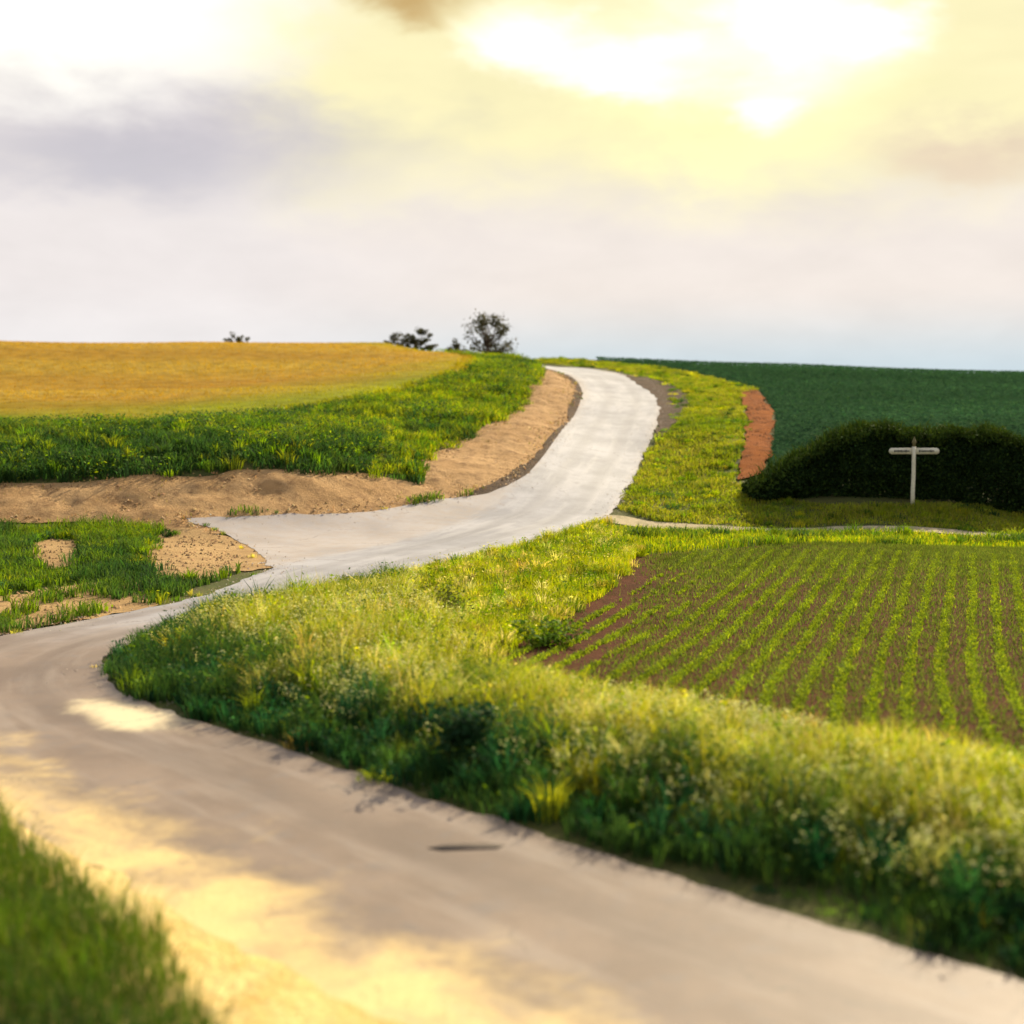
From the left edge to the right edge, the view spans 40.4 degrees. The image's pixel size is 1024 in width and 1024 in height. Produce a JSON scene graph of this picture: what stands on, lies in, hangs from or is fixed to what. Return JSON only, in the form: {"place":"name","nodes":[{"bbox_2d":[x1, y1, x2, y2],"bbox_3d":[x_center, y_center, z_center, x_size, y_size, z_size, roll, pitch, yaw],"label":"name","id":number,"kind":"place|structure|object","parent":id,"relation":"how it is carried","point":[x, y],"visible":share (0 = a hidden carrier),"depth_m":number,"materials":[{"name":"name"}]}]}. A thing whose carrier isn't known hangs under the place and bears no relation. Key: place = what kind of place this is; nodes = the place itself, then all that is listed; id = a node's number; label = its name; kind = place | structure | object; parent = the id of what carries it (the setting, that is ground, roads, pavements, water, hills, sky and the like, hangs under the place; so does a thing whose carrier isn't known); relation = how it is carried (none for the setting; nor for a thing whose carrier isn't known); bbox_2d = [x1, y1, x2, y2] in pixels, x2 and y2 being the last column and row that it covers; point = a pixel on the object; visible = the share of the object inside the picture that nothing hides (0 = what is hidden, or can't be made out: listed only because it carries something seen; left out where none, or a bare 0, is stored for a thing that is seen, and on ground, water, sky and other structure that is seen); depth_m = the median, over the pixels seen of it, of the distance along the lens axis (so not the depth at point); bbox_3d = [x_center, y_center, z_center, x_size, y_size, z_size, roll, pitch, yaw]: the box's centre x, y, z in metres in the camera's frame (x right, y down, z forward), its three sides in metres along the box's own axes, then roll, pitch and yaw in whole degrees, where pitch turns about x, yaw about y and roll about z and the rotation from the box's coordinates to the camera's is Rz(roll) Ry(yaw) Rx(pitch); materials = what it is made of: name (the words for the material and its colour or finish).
{"place":"outdoors","nodes":[
{"label":"outdoors","id":0,"kind":"place"},
{"bbox_2d":[0,528,271,633],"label":"sandy ground","id":1,"kind":"structure","parent":0,"point":[197,557],"depth_m":43.75,"materials":[{"name":"beige sand"}]},
{"bbox_2d":[0,510,246,634],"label":"island grass","id":2,"kind":"structure","parent":1,"relation":"on","point":[98,556],"depth_m":40.49,"materials":[{"name":"green plant"}]},
{"bbox_2d":[0,809,400,1023],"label":"sandy shoulder","id":3,"kind":"object","parent":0,"point":[276,999],"visible":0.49,"depth_m":13.04},
{"bbox_2d":[0,781,262,1023],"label":"verge grass","id":4,"kind":"structure","parent":3,"relation":"on","point":[48,905],"depth_m":13.09,"materials":[{"name":"green plant"}]},
{"bbox_2d":[0,340,475,421],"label":"barley field ground","id":5,"kind":"structure","parent":0,"point":[13,405],"depth_m":95.53,"materials":[{"name":"yellow plant"}]},
{"bbox_2d":[222,332,249,342],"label":"bush","id":6,"kind":"object","parent":5,"relation":"on","point":[238,340],"visible":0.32,"depth_m":128.09,"materials":[{"name":"green plant"}]},
{"bbox_2d":[0,370,576,533],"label":"earth bank","id":7,"kind":"structure","parent":0,"point":[470,463],"depth_m":54.90,"materials":[{"name":"brown soil"}]},
{"bbox_2d":[0,347,546,483],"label":"bank grass","id":8,"kind":"structure","parent":7,"relation":"on","point":[491,385],"depth_m":61.45,"materials":[{"name":"green plant"}]},
{"bbox_2d":[0,368,577,533],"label":"dry tufts","id":9,"kind":"object","parent":7,"relation":"on","point":[362,473],"visible":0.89,"depth_m":61.84,"materials":[{"name":"green plant"}]},
{"bbox_2d":[227,487,473,515],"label":"grass tufts","id":10,"kind":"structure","parent":7,"relation":"on","point":[419,498],"depth_m":56.84,"materials":[{"name":"green plant"}]},
{"bbox_2d":[4,370,775,633],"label":"clods","id":11,"kind":"object","parent":7,"relation":"on","point":[188,555],"visible":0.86,"depth_m":51.51,"materials":[{"name":"soil"}]},
{"bbox_2d":[347,514,648,660],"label":"verge grass","id":12,"kind":"structure","parent":0,"point":[563,571],"depth_m":38.42,"materials":[{"name":"green plant"}]},
{"bbox_2d":[0,366,1023,1023],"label":"road","id":13,"kind":"structure","parent":0,"point":[244,844],"depth_m":16.06,"materials":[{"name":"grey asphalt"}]},
{"bbox_2d":[429,843,504,850],"bbox_3d":[-0.545,3.986,16.582,0.924,0.041,0.200,0,5,0],"label":"tar patch","id":14,"kind":"object","parent":13,"relation":"on","point":[464,846],"visible":1,"depth_m":16.57,"materials":[{"name":"grey asphalt"}]},
{"bbox_2d":[0,359,1023,980],"bbox_3d":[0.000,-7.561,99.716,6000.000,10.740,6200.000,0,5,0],"label":"ground","id":15,"kind":"structure","parent":0,"point":[802,905],"depth_m":17.12,"materials":[{"name":"green plant"}]},
{"bbox_2d":[0,371,650,667],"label":"edge weeds","id":16,"kind":"object","parent":15,"relation":"on","point":[172,599],"visible":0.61,"depth_m":37.89,"materials":[{"name":"green plant"}]},
{"bbox_2d":[383,331,411,346],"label":"bush","id":17,"kind":"object","parent":15,"relation":"on","point":[396,339],"visible":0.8,"depth_m":125.10,"materials":[{"name":"green plant"}]},
{"bbox_2d":[403,326,438,350],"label":"bush","id":18,"kind":"object","parent":15,"relation":"on","point":[417,341],"visible":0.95,"depth_m":124.74,"materials":[{"name":"green plant"}]},
{"bbox_2d":[399,581,473,610],"bbox_3d":[-1.942,2.088,32.051,1.962,0.967,1.721,-1,5,-17],"label":"leafy weed","id":19,"kind":"object","parent":15,"relation":"on","point":[447,587],"visible":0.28,"depth_m":31.80,"materials":[{"name":"green plant"}]},
{"bbox_2d":[444,338,462,351],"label":"bush","id":20,"kind":"object","parent":15,"relation":"on","point":[456,346],"visible":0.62,"depth_m":122.96,"materials":[{"name":"green plant"}]},
{"bbox_2d":[422,694,508,763],"bbox_3d":[-0.649,3.123,19.839,1.225,1.073,1.203,0,5,0],"label":"bush","id":21,"kind":"object","parent":15,"relation":"on","point":[465,726],"visible":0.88,"depth_m":19.55,"materials":[{"name":"green plant"}]},
{"bbox_2d":[458,308,518,353],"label":"tree","id":22,"kind":"object","parent":15,"relation":"on","point":[488,342],"visible":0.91,"depth_m":122.02,"materials":[{"name":"green plant"}]},
{"bbox_2d":[96,558,1023,977],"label":"tall grass","id":23,"kind":"structure","parent":15,"relation":"on","point":[202,688],"depth_m":18.44,"materials":[{"name":"green plant"}]},
{"bbox_2d":[145,563,1023,908],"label":"cow parsley","id":24,"kind":"object","parent":15,"relation":"on","point":[761,729],"visible":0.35,"depth_m":19.02,"materials":[{"name":"green plant"}]},
{"bbox_2d":[530,355,1023,533],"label":"verge grass","id":25,"kind":"structure","parent":15,"relation":"on","point":[702,394],"depth_m":63.28,"materials":[{"name":"green plant"}]},
{"bbox_2d":[741,414,1023,513],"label":"hedge","id":26,"kind":"object","parent":15,"relation":"on","point":[832,462],"visible":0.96,"depth_m":59.35,"materials":[{"name":"green plant"}]},
{"bbox_2d":[889,437,938,505],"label":"signpost","id":27,"kind":"object","parent":15,"relation":"on","point":[913,450],"visible":1,"depth_m":57.96,"materials":[{"name":"white paint"}]},
{"bbox_2d":[0,0,1023,372],"label":"sky","id":28,"kind":"structure","parent":0,"point":[828,182],"materials":[{"name":"white"}]},
{"bbox_2d":[470,374,688,495],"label":"eroded edge","id":29,"kind":"object","parent":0,"point":[650,385],"visible":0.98,"depth_m":83.32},
{"bbox_2d":[737,389,774,478],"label":"dirt path","id":30,"kind":"structure","parent":0,"point":[761,447],"depth_m":73.80,"materials":[{"name":"brown soil"}]},
{"bbox_2d":[502,544,1023,753],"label":"ploughed field","id":31,"kind":"structure","parent":0,"point":[631,585],"depth_m":29.80,"materials":[{"name":"red soil"}]},
{"bbox_2d":[509,615,590,647],"bbox_3d":[0.680,2.498,29.022,1.659,0.759,1.773,5,7,45],"label":"leafy weed","id":32,"kind":"object","parent":31,"relation":"on","point":[549,635],"visible":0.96,"depth_m":28.79,"materials":[{"name":"green plant"}]},
{"bbox_2d":[500,550,699,662],"bbox_3d":[2.729,2.174,35.603,0.510,0.322,20.589,2,5,18],"label":"crop row","id":33,"kind":"object","parent":31,"relation":"on","point":[527,647],"visible":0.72,"depth_m":33.05,"materials":[{"name":"green plant"}]},
{"bbox_2d":[522,550,716,666],"bbox_3d":[3.266,2.200,35.319,0.453,0.353,21.249,2,5,18],"label":"crop row","id":34,"kind":"object","parent":31,"relation":"on","point":[597,628],"visible":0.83,"depth_m":31.53,"materials":[{"name":"green plant"}]},
{"bbox_2d":[546,549,735,670],"bbox_3d":[3.771,2.224,35.040,0.465,0.386,21.752,2,5,18],"label":"crop row","id":35,"kind":"object","parent":31,"relation":"on","point":[601,641],"visible":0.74,"depth_m":30.75,"materials":[{"name":"green plant"}]},
{"bbox_2d":[576,549,754,675],"bbox_3d":[4.323,2.243,34.777,0.477,0.418,22.217,2,5,18],"label":"crop row","id":36,"kind":"object","parent":31,"relation":"on","point":[637,638],"visible":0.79,"depth_m":31.00,"materials":[{"name":"green plant"}]},
{"bbox_2d":[601,548,774,684],"bbox_3d":[4.851,2.256,34.606,0.484,0.440,22.858,2,5,18],"label":"crop row","id":37,"kind":"object","parent":31,"relation":"on","point":[633,659],"visible":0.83,"depth_m":31.26,"materials":[{"name":"green plant"}]},
{"bbox_2d":[621,549,793,695],"bbox_3d":[5.359,2.281,34.305,0.510,0.448,23.201,2,5,18],"label":"crop row","id":38,"kind":"object","parent":31,"relation":"on","point":[745,592],"visible":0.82,"depth_m":30.99,"materials":[{"name":"green plant"}]},
{"bbox_2d":[657,549,810,694],"bbox_3d":[5.843,2.305,34.001,0.537,0.452,23.881,2,5,18],"label":"crop row","id":39,"kind":"object","parent":31,"relation":"on","point":[713,645],"visible":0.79,"depth_m":31.04,"materials":[{"name":"green plant"}]},
{"bbox_2d":[682,549,828,699],"bbox_3d":[6.349,2.326,33.724,0.494,0.456,24.343,2,5,18],"label":"crop row","id":40,"kind":"object","parent":31,"relation":"on","point":[715,671],"visible":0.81,"depth_m":30.44,"materials":[{"name":"green plant"}]},
{"bbox_2d":[505,539,1023,754],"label":"field weeds","id":41,"kind":"object","parent":31,"relation":"on","point":[984,552],"visible":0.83,"depth_m":32.96,"materials":[{"name":"green plant"}]},
{"bbox_2d":[720,549,848,707],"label":"crop row","id":42,"kind":"object","parent":31,"relation":"on","point":[752,669],"visible":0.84,"depth_m":30.02,"materials":[{"name":"green plant"}]},
{"bbox_2d":[751,549,866,714],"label":"crop row","id":43,"kind":"object","parent":31,"relation":"on","point":[785,660],"visible":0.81,"depth_m":29.62,"materials":[{"name":"green plant"}]},
{"bbox_2d":[784,549,884,722],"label":"crop row","id":44,"kind":"object","parent":31,"relation":"on","point":[841,619],"visible":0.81,"depth_m":29.34,"materials":[{"name":"green plant"}]},
{"bbox_2d":[826,550,904,731],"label":"crop row","id":45,"kind":"object","parent":31,"relation":"on","point":[869,617],"visible":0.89,"depth_m":28.17,"materials":[{"name":"green plant"}]},
{"bbox_2d":[861,550,922,732],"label":"crop row","id":46,"kind":"object","parent":31,"relation":"on","point":[874,693],"visible":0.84,"depth_m":28.38,"materials":[{"name":"green plant"}]},
{"bbox_2d":[897,551,941,738],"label":"crop row","id":47,"kind":"object","parent":31,"relation":"on","point":[906,692],"visible":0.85,"depth_m":27.98,"materials":[{"name":"green plant"}]},
{"bbox_2d":[933,551,962,749],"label":"crop row","id":48,"kind":"object","parent":31,"relation":"on","point":[945,711],"visible":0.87,"depth_m":27.32,"materials":[{"name":"green plant"}]},
{"bbox_2d":[962,552,1012,751],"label":"crop row","id":49,"kind":"object","parent":31,"relation":"on","point":[973,674],"visible":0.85,"depth_m":26.35,"materials":[{"name":"green plant"}]},
{"bbox_2d":[988,553,1023,736],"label":"crop row","id":50,"kind":"object","parent":31,"relation":"on","point":[999,662],"visible":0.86,"depth_m":28.17,"materials":[{"name":"green plant"}]},
{"bbox_2d":[1007,553,1023,661],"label":"crop row","id":51,"kind":"object","parent":31,"relation":"on","point":[1020,603],"visible":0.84,"depth_m":35.79,"materials":[{"name":"green plant"}]},
{"bbox_2d":[583,520,1023,554],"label":"headland grass","id":52,"kind":"structure","parent":0,"point":[670,538],"depth_m":49.50,"materials":[{"name":"green plant"}]},
{"bbox_2d":[605,515,1004,535],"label":"path","id":53,"kind":"structure","parent":0,"point":[629,521],"depth_m":55.35,"materials":[{"name":"beige concrete"}]},
{"bbox_2d":[596,356,1023,477],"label":"leafy crop","id":54,"kind":"object","parent":0,"point":[953,410],"visible":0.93,"depth_m":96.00,"materials":[{"name":"green plant"}]}
]}

